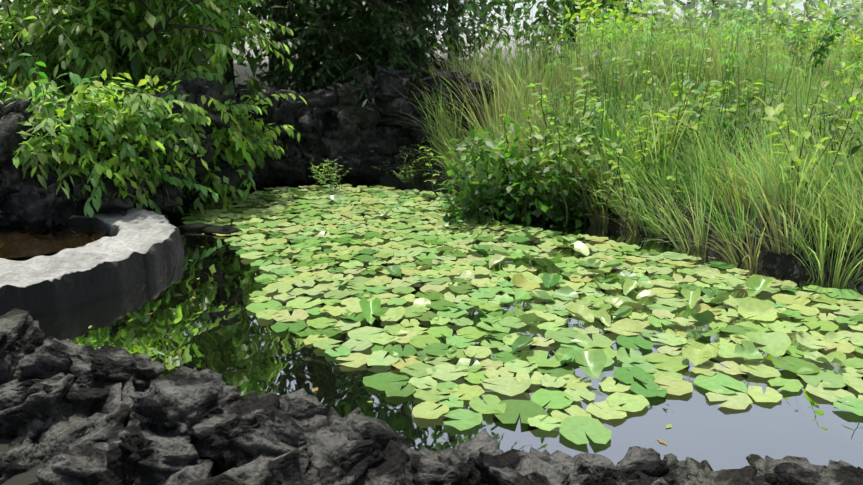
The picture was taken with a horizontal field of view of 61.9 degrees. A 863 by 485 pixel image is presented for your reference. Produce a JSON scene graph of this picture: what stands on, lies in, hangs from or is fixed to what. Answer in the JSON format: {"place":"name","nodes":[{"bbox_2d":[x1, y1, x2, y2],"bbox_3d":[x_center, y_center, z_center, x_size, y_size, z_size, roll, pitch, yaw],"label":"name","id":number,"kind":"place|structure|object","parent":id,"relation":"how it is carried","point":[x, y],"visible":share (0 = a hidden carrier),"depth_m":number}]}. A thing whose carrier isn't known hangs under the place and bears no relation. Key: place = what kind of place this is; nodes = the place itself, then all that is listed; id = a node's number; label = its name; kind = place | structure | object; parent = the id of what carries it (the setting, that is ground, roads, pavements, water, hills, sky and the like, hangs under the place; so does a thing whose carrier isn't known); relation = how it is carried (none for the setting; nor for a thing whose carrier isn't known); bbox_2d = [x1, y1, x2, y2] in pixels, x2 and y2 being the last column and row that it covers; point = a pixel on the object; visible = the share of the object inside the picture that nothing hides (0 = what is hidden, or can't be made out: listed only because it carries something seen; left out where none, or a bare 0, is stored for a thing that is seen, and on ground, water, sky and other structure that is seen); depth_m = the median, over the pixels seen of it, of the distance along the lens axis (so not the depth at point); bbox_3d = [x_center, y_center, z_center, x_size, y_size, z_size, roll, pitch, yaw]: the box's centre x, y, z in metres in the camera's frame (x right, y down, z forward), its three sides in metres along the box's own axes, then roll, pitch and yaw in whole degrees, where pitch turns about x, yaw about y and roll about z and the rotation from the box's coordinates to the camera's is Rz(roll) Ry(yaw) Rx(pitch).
{"place":"outdoors","nodes":[
{"label":"outdoors","id":0,"kind":"place"},
{"bbox_2d":[0,63,862,484],"bbox_3d":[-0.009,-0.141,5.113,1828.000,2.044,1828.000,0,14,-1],"label":"ground","id":1,"kind":"structure","parent":0,"point":[794,261],"depth_m":5.91},
{"bbox_2d":[0,208,183,316],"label":"rim","id":2,"kind":"object","parent":1,"relation":"on","point":[132,246],"visible":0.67,"depth_m":4.96},
{"bbox_2d":[0,225,106,258],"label":"pool water","id":3,"kind":"structure","parent":2,"relation":"on","point":[17,241],"depth_m":5.89},
{"bbox_2d":[0,0,292,107],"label":"tree","id":4,"kind":"object","parent":1,"relation":"on","point":[74,57],"depth_m":7.44},
{"bbox_2d":[0,53,448,217],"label":"shrub","id":5,"kind":"object","parent":1,"relation":"on","point":[114,124],"depth_m":6.47},
{"bbox_2d":[0,0,486,161],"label":"tree","id":6,"kind":"object","parent":1,"relation":"on","point":[148,18],"depth_m":8.30},
{"bbox_2d":[178,175,314,235],"bbox_3d":[-2.197,-0.640,8.535,2.159,0.268,4.353,0,14,-1],"label":"rock","id":7,"kind":"object","parent":1,"relation":"on","point":[219,229],"visible":0.21,"depth_m":6.62},
{"bbox_2d":[0,64,496,227],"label":"rock wall","id":8,"kind":"structure","parent":1,"relation":"on","point":[338,123],"depth_m":9.04},
{"bbox_2d":[235,0,510,107],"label":"tree","id":9,"kind":"object","parent":1,"relation":"on","point":[302,84],"depth_m":10.04},
{"bbox_2d":[0,308,862,484],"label":"foreground rock","id":10,"kind":"object","parent":1,"relation":"on","point":[71,413],"visible":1,"depth_m":2.06},
{"bbox_2d":[441,0,656,60],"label":"tree","id":11,"kind":"object","parent":1,"relation":"on","point":[553,11],"depth_m":29.38},
{"bbox_2d":[301,0,862,235],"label":"bank shrub","id":12,"kind":"object","parent":1,"relation":"on","point":[478,198],"depth_m":7.16},
{"bbox_2d":[395,0,862,286],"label":"reed grass","id":13,"kind":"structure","parent":1,"relation":"on","point":[761,184],"depth_m":7.24},
{"bbox_2d":[0,0,862,63],"label":"sky","id":14,"kind":"structure","parent":0,"point":[800,6]},
{"bbox_2d":[32,180,862,470],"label":"pond water","id":15,"kind":"structure","parent":0,"point":[215,325],"depth_m":3.95},
{"bbox_2d":[89,184,862,444],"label":"lily pads","id":16,"kind":"object","parent":15,"relation":"on","point":[597,354],"visible":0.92,"depth_m":4.36},
{"bbox_2d":[559,0,862,49],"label":"hazy tree","id":17,"kind":"object","parent":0,"point":[778,7],"depth_m":41.66}
]}

